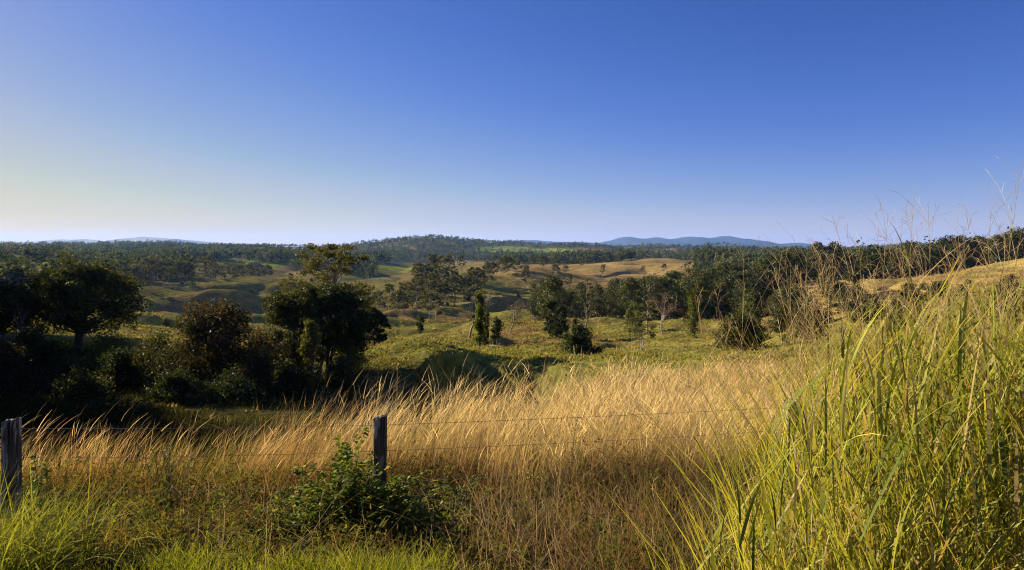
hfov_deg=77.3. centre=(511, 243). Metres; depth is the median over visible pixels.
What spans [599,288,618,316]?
rainforest tree
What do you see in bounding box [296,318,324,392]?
lime shrub
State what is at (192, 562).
green grass
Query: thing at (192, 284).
valley eucalypt
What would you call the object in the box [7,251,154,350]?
round tree
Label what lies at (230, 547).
bare twig
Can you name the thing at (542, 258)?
valley eucalypt
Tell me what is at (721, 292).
rainforest tree
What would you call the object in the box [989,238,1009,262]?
ridge tree
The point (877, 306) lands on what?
bank bush
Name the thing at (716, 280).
rainforest tree
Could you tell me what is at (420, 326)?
cone tree
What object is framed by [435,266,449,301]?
valley eucalypt
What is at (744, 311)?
rainforest tree
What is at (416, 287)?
valley eucalypt
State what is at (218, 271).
belt eucalypt
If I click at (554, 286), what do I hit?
rainforest tree
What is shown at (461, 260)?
valley eucalypt
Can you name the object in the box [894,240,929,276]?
ridge tree
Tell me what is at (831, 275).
rainforest tree
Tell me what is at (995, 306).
bank bush
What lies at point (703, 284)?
rainforest tree
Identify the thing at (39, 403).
gully weeds
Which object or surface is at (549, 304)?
dark tree
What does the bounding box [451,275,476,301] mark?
valley eucalypt
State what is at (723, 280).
rainforest tree
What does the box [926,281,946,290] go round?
bank bush
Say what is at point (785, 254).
ridge tree
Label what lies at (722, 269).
rainforest tree
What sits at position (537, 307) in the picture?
rainforest tree
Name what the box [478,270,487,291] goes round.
valley eucalypt
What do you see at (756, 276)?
rainforest tree
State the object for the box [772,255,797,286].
ridge tree
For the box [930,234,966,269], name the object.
ridge tree
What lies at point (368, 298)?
valley eucalypt
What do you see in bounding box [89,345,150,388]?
shrub
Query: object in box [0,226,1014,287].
wood
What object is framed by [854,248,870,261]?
ridge tree
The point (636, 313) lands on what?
round tree
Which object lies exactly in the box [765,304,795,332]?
dark bush
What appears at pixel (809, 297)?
rainforest tree
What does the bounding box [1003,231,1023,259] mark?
ridge tree
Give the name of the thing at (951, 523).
guinea grass
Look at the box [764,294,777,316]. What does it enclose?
rainforest tree
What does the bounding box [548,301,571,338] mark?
dark tree
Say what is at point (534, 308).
rainforest tree
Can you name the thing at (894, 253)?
ridge tree
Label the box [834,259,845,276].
ridge tree
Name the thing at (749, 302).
rainforest tree
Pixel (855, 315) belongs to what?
bank bush
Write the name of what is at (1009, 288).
bank bush
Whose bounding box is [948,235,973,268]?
ridge tree
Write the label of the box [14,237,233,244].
hills
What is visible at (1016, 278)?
bank bush
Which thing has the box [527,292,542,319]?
rainforest tree
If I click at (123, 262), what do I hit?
belt eucalypt
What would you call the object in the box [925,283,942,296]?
bank bush
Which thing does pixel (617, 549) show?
verge weeds
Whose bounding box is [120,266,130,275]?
belt eucalypt
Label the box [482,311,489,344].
vine tree
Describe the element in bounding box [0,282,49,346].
dark tree
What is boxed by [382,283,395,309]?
valley eucalypt
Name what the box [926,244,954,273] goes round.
ridge tree
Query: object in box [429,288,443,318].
meadow eucalypt
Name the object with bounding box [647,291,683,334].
bare tree
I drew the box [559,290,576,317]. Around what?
rainforest tree
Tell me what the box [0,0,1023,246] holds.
sky
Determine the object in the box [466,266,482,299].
valley eucalypt
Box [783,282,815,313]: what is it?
rainforest tree
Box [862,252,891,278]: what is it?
ridge tree
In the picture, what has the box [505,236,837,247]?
mountain range
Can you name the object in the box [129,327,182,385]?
shrub
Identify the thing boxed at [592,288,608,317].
rainforest tree
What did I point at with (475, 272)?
valley eucalypt
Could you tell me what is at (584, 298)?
rainforest tree
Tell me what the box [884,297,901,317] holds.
bank bush
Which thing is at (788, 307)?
rainforest tree
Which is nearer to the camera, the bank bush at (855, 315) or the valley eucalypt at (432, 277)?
the bank bush at (855, 315)
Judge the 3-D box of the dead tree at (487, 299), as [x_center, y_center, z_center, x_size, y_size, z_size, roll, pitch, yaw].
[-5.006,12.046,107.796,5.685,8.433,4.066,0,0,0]
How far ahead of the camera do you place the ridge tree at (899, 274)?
268.01 m
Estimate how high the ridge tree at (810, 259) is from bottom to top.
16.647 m
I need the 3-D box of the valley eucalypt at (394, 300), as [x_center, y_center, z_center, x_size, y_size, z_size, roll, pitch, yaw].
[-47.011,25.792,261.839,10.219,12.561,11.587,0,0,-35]
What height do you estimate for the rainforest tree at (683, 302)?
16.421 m
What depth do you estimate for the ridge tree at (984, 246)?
321.50 m
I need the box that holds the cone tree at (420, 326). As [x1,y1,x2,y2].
[416,314,425,333]
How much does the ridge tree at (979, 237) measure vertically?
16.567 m
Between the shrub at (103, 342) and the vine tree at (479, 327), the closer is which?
the shrub at (103, 342)
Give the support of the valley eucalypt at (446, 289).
on the ground at (510, 284)
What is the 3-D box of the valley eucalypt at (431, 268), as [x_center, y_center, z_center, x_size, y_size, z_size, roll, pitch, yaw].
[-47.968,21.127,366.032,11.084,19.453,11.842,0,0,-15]
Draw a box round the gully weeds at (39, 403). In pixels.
[0,336,559,474]
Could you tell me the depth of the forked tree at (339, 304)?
49.21 m
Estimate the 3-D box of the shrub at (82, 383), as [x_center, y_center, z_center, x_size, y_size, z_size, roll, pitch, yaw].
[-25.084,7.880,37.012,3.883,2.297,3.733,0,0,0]
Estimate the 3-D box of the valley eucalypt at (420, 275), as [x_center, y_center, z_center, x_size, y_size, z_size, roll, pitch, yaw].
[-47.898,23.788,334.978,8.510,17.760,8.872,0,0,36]
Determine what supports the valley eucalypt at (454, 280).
on the ground at (510, 284)
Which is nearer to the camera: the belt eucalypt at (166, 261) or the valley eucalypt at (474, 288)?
the valley eucalypt at (474, 288)
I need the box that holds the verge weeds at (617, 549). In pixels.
[0,425,900,569]
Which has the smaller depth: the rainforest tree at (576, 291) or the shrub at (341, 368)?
the shrub at (341, 368)
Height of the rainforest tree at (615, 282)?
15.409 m
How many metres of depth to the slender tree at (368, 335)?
52.16 m
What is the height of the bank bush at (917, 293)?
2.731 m
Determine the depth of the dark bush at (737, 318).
61.43 m
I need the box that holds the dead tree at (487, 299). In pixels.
[466,291,498,338]
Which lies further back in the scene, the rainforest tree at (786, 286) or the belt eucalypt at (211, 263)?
the belt eucalypt at (211, 263)
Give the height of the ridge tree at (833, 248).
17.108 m
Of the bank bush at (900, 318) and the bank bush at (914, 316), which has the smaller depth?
the bank bush at (900, 318)
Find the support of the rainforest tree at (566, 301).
on the ground at (510, 284)
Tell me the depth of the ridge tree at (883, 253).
293.66 m
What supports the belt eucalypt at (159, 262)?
on the ground at (510, 284)
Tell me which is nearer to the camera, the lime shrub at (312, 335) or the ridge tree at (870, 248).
the lime shrub at (312, 335)
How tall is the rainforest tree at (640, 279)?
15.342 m
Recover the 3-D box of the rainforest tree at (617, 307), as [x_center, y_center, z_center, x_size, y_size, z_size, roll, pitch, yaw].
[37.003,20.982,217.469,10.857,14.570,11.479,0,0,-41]
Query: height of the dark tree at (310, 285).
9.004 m
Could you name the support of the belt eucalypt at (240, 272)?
on the ground at (510, 284)
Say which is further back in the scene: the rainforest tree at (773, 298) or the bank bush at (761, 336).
the rainforest tree at (773, 298)
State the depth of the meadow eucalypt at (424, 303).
194.71 m
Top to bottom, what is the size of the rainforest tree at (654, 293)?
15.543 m
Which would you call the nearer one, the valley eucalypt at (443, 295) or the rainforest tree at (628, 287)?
the rainforest tree at (628, 287)
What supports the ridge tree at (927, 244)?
on the ground at (510, 284)
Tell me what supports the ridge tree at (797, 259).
on the ground at (510, 284)
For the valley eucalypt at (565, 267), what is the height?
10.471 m
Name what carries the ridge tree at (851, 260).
on the ground at (510, 284)
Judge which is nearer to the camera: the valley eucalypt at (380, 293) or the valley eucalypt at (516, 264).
the valley eucalypt at (380, 293)
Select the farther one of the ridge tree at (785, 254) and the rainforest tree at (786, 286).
the ridge tree at (785, 254)
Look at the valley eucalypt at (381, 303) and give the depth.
288.01 m
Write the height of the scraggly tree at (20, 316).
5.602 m
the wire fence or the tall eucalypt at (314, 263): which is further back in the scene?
the tall eucalypt at (314, 263)
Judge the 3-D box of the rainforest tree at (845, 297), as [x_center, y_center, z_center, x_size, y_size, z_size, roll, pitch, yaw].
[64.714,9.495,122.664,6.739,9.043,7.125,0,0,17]
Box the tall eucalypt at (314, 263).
[274,243,377,321]
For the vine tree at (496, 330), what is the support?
on the ground at (510, 284)
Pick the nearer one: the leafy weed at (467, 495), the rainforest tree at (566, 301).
the leafy weed at (467, 495)
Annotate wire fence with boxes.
[0,398,800,531]
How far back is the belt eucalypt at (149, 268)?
408.77 m
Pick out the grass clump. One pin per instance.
(9, 555)
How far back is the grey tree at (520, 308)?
124.97 m
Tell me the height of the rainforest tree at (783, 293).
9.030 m
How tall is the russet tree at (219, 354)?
6.798 m
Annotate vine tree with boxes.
[470,287,487,346]
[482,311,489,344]
[490,316,503,344]
[572,317,578,343]
[684,285,701,337]
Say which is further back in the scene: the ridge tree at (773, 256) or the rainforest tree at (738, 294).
the ridge tree at (773, 256)
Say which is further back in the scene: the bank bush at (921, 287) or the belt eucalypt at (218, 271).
the belt eucalypt at (218, 271)
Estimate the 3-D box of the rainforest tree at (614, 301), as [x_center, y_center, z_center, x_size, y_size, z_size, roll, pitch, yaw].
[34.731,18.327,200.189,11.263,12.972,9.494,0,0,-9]
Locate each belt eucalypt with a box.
[118,257,131,272]
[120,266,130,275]
[127,263,149,282]
[142,256,158,285]
[146,257,165,283]
[159,257,171,279]
[159,266,176,279]
[172,259,193,281]
[192,258,199,276]
[197,256,207,276]
[202,266,212,276]
[203,270,217,277]
[205,255,217,276]
[209,262,219,274]
[216,265,228,277]
[219,265,231,278]
[225,263,235,276]
[232,268,246,276]
[235,263,249,273]
[245,263,255,275]
[253,267,262,276]
[256,263,263,276]
[265,264,272,276]
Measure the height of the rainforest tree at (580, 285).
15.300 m
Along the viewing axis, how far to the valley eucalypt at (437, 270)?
355.60 m
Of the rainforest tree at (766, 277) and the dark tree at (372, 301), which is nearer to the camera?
the dark tree at (372, 301)
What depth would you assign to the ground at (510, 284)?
70.50 m
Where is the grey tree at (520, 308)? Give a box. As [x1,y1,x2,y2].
[509,299,529,333]
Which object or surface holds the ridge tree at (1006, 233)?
on the ground at (510, 284)
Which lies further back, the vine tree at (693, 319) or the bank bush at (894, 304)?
the vine tree at (693, 319)
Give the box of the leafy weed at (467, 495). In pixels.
[433,475,512,520]
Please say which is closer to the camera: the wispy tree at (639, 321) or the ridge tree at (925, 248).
the wispy tree at (639, 321)
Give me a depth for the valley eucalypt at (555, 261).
508.18 m
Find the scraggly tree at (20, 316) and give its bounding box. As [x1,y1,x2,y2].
[0,291,37,344]
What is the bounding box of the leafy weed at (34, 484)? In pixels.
[16,455,75,539]
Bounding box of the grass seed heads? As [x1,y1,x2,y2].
[578,157,1023,569]
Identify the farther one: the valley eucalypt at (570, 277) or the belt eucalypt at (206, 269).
the belt eucalypt at (206, 269)
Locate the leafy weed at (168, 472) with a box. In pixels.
[135,430,243,506]
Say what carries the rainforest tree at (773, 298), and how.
on the ground at (510, 284)
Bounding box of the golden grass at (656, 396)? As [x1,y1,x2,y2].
[0,344,1012,503]
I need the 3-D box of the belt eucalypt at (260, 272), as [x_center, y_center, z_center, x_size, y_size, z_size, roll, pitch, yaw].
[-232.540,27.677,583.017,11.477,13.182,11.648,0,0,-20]
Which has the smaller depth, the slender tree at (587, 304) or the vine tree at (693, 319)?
the vine tree at (693, 319)
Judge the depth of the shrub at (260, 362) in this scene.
39.68 m
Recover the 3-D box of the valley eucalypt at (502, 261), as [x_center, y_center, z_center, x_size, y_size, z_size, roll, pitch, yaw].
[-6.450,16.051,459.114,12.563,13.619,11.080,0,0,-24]
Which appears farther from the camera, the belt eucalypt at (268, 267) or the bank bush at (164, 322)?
the belt eucalypt at (268, 267)
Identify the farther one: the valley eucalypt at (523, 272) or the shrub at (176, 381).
the valley eucalypt at (523, 272)
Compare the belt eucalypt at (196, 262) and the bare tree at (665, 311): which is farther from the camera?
the belt eucalypt at (196, 262)
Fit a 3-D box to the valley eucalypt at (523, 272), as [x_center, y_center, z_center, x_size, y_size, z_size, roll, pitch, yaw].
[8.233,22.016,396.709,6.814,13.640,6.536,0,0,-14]
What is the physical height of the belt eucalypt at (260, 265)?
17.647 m
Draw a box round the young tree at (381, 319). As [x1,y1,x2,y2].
[362,308,391,345]
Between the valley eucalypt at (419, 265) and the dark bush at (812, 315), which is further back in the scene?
the valley eucalypt at (419, 265)
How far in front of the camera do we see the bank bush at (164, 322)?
164.17 m
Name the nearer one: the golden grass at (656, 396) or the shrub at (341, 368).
the golden grass at (656, 396)
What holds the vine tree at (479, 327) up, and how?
on the ground at (510, 284)
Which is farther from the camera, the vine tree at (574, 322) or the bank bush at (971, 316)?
the vine tree at (574, 322)
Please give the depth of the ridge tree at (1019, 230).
294.24 m
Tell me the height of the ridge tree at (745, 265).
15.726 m
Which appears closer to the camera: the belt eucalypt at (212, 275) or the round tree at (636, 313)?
the round tree at (636, 313)
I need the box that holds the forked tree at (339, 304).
[282,282,375,377]
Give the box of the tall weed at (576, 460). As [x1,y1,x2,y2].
[567,416,591,495]
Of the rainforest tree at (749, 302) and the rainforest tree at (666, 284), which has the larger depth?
the rainforest tree at (666, 284)
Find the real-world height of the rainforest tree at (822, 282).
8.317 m
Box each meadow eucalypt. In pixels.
[418,289,441,319]
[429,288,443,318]
[639,300,657,329]
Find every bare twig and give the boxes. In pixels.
[216,532,249,563]
[281,508,347,564]
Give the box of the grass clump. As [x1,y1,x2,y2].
[0,442,199,569]
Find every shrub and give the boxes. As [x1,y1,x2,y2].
[0,315,78,382]
[42,361,115,400]
[76,323,148,370]
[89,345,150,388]
[98,347,156,379]
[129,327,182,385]
[138,363,212,405]
[178,363,267,406]
[225,426,506,538]
[237,329,276,376]
[242,348,290,399]
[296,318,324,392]
[320,353,366,391]
[324,340,372,377]
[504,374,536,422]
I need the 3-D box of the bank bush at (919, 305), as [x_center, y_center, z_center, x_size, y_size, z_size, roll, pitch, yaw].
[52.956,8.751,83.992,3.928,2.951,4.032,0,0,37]
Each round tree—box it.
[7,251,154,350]
[623,301,643,335]
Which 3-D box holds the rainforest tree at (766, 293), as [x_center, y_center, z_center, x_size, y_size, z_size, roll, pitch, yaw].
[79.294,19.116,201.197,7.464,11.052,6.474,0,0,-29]
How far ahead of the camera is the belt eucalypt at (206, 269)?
550.56 m
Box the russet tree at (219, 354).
[132,296,291,397]
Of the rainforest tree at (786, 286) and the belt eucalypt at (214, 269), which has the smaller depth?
the rainforest tree at (786, 286)
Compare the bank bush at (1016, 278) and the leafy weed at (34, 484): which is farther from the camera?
the bank bush at (1016, 278)
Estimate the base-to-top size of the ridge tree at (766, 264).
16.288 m
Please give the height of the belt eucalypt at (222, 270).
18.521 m
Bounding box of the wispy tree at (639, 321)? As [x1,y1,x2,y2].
[622,315,658,350]
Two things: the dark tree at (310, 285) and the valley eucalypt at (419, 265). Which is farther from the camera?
the valley eucalypt at (419, 265)
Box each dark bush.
[559,317,604,354]
[711,305,772,350]
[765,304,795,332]
[779,302,832,341]
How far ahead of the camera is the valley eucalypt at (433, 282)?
305.91 m
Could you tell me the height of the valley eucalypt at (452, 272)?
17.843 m
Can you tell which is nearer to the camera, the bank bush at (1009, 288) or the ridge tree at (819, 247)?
the bank bush at (1009, 288)
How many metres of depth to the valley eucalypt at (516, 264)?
511.62 m
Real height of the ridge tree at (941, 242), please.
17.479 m
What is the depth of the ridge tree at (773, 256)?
283.37 m
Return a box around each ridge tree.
[723,261,741,284]
[737,261,758,283]
[749,263,764,290]
[756,257,777,288]
[757,253,783,289]
[770,248,796,287]
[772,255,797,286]
[783,250,808,283]
[791,250,814,283]
[799,253,821,280]
[805,241,833,277]
[816,241,846,277]
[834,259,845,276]
[838,252,861,277]
[845,253,866,275]
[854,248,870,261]
[855,250,878,276]
[859,256,881,278]
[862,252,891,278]
[866,246,887,263]
[878,249,894,269]
[878,257,906,278]
[882,258,905,278]
[887,247,900,271]
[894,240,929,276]
[900,241,937,276]
[918,246,934,274]
[919,241,939,273]
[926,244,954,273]
[926,250,940,273]
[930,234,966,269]
[933,240,958,271]
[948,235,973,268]
[967,234,992,265]
[967,241,983,265]
[981,242,992,263]
[984,234,1007,262]
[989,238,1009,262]
[1000,231,1016,261]
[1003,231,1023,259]
[1007,226,1023,258]
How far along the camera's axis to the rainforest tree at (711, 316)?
206.66 m
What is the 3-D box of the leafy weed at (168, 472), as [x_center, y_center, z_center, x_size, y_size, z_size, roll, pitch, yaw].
[-3.912,2.634,7.640,1.445,0.895,0.868,0,0,41]
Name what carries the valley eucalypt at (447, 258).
on the ground at (510, 284)
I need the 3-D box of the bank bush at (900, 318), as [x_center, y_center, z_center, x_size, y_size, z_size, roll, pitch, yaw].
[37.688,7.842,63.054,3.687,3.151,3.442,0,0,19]
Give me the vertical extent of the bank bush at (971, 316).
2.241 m
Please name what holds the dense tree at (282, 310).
on the ground at (510, 284)
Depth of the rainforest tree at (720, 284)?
201.27 m
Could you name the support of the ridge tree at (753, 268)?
on the ground at (510, 284)
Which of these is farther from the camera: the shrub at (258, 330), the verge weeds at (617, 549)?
the shrub at (258, 330)
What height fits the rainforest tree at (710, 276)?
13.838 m
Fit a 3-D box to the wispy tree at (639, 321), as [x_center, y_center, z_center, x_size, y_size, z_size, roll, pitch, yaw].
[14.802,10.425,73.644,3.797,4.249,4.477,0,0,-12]
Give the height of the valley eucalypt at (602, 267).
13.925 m
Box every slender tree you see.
[339,318,375,363]
[576,278,596,327]
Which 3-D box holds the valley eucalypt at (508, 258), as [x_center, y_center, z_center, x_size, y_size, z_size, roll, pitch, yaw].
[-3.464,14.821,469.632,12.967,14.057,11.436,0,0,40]
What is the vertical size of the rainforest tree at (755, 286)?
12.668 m
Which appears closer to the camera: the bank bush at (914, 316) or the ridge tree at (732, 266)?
the bank bush at (914, 316)
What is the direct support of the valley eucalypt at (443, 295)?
on the ground at (510, 284)
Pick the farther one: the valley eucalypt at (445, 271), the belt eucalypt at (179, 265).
the belt eucalypt at (179, 265)
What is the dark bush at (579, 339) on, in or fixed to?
on the ground at (510, 284)
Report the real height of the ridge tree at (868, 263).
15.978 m
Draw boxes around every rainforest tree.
[5,266,28,295]
[525,277,543,304]
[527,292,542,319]
[530,288,546,320]
[535,286,560,320]
[536,281,559,317]
[537,275,569,318]
[559,288,573,318]
[559,289,579,317]
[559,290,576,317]
[570,288,589,318]
[573,282,588,301]
[573,288,591,317]
[585,283,607,318]
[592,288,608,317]
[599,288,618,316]
[605,282,637,318]
[605,284,633,317]
[607,277,623,301]
[617,277,647,316]
[630,276,645,285]
[631,274,670,318]
[635,276,669,317]
[646,276,680,317]
[663,269,685,293]
[667,277,693,317]
[671,267,715,318]
[673,276,701,317]
[680,266,698,288]
[686,273,720,317]
[698,270,714,281]
[698,288,718,319]
[708,282,731,317]
[710,277,730,299]
[710,285,732,318]
[713,262,729,279]
[713,276,732,318]
[722,270,748,313]
[722,285,742,317]
[726,278,753,314]
[730,287,762,310]
[735,298,761,322]
[738,291,765,327]
[742,267,773,309]
[747,282,765,314]
[754,268,776,291]
[757,287,772,316]
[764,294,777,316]
[768,293,780,313]
[773,288,804,323]
[773,301,796,319]
[780,284,796,303]
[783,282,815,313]
[803,294,818,307]
[814,264,845,307]
[815,278,836,300]
[829,270,868,311]
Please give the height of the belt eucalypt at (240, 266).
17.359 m
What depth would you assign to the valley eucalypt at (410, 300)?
257.77 m
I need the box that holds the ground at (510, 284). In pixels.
[0,238,1023,569]
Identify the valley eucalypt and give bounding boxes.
[190,279,195,291]
[359,293,383,308]
[369,289,384,303]
[375,297,385,309]
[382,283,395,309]
[384,292,413,309]
[396,283,410,313]
[400,291,423,309]
[404,276,425,310]
[405,281,417,296]
[410,262,425,279]
[411,268,423,282]
[413,272,423,303]
[419,278,443,305]
[420,271,437,302]
[424,264,436,278]
[425,253,436,270]
[433,267,443,293]
[434,285,453,307]
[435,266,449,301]
[436,253,457,276]
[438,280,456,309]
[448,274,462,304]
[449,269,460,299]
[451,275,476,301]
[457,253,466,273]
[463,284,481,312]
[465,267,484,307]
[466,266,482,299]
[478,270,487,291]
[481,260,498,277]
[496,257,510,274]
[498,255,515,272]
[510,259,522,269]
[521,269,530,288]
[536,254,548,265]
[550,264,560,275]
[552,256,561,267]
[562,265,569,270]
[564,273,571,286]
[599,264,605,277]
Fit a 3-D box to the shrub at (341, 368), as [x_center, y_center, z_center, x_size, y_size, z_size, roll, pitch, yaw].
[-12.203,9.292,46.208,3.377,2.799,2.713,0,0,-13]
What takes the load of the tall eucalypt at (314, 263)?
on the ground at (510, 284)
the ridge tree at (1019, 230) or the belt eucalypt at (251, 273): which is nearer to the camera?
the ridge tree at (1019, 230)
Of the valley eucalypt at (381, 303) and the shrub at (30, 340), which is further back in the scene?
the valley eucalypt at (381, 303)
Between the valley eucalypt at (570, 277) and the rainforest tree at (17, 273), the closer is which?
the rainforest tree at (17, 273)
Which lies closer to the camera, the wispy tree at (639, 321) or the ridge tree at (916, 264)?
the wispy tree at (639, 321)
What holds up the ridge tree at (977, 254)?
on the ground at (510, 284)
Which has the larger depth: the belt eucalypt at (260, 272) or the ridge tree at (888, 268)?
the belt eucalypt at (260, 272)
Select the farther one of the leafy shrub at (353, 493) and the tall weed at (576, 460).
the tall weed at (576, 460)
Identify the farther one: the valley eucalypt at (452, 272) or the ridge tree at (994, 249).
the valley eucalypt at (452, 272)
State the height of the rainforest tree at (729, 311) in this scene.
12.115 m
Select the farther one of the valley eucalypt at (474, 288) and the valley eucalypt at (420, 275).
the valley eucalypt at (420, 275)
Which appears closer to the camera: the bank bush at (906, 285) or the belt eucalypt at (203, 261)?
the bank bush at (906, 285)
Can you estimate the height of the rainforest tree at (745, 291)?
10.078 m
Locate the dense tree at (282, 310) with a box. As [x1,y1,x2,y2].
[256,287,346,382]
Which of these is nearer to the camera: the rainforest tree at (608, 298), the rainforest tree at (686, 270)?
the rainforest tree at (608, 298)
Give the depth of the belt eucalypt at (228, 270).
524.34 m
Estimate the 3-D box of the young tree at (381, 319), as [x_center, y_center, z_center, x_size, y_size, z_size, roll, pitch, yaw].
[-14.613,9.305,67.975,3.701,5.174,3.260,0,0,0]
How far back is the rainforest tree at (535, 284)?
281.17 m
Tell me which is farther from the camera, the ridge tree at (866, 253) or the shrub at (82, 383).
the ridge tree at (866, 253)
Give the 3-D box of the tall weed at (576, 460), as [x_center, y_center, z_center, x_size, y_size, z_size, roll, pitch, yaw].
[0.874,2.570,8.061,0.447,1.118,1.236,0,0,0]
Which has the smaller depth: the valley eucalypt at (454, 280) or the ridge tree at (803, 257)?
the ridge tree at (803, 257)
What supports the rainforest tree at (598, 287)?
on the ground at (510, 284)
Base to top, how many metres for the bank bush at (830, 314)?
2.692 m
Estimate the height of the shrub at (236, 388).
2.375 m
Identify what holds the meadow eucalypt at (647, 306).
on the ground at (510, 284)
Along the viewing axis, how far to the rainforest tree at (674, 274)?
256.44 m
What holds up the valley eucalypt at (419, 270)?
on the ground at (510, 284)
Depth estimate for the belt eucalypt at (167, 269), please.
428.77 m
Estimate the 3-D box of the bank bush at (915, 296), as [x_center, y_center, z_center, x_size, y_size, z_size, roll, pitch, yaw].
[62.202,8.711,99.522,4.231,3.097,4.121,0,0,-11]
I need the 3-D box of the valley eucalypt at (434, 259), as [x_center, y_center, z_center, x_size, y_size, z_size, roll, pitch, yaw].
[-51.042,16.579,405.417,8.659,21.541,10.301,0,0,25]
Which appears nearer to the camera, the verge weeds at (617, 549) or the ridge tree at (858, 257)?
the verge weeds at (617, 549)
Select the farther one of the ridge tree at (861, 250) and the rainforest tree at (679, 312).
the ridge tree at (861, 250)
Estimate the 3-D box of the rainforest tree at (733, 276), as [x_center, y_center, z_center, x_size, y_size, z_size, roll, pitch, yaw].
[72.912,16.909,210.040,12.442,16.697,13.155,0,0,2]
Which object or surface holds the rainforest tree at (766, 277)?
on the ground at (510, 284)
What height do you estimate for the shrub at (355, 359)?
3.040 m
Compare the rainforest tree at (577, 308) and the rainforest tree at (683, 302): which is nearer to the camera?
the rainforest tree at (683, 302)
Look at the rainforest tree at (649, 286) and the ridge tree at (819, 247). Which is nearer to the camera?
the rainforest tree at (649, 286)
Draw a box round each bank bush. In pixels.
[160,318,173,327]
[749,324,772,344]
[821,309,835,322]
[850,306,872,322]
[863,297,886,319]
[883,308,914,332]
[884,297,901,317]
[892,295,932,323]
[897,290,932,306]
[898,279,919,295]
[901,308,929,326]
[907,288,927,300]
[915,301,929,317]
[919,281,927,289]
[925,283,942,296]
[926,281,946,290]
[956,305,980,325]
[984,282,1023,312]
[984,296,1021,321]
[1005,273,1023,288]
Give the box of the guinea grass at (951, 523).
[565,222,1023,569]
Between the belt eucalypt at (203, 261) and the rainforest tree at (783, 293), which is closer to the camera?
the rainforest tree at (783, 293)
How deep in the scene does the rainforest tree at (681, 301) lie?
218.58 m
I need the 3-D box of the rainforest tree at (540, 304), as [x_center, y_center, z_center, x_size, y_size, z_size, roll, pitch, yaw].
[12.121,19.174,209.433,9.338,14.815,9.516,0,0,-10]
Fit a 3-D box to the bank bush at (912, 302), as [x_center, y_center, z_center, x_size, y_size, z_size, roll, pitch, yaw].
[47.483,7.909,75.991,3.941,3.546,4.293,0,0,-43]
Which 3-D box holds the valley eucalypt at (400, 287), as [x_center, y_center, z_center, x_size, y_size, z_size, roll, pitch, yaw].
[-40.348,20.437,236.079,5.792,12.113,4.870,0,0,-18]
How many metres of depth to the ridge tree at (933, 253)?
300.81 m
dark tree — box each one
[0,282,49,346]
[298,281,334,354]
[334,296,373,352]
[540,297,558,334]
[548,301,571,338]
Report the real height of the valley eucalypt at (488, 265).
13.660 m
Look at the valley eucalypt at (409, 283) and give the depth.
316.82 m
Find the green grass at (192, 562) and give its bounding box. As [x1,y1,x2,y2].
[0,485,547,569]
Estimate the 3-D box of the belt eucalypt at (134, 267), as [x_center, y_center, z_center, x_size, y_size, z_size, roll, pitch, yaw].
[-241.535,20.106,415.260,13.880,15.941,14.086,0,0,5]
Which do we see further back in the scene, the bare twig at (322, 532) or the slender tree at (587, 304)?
the slender tree at (587, 304)
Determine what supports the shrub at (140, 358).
on the ground at (510, 284)
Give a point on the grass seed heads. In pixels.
(889, 300)

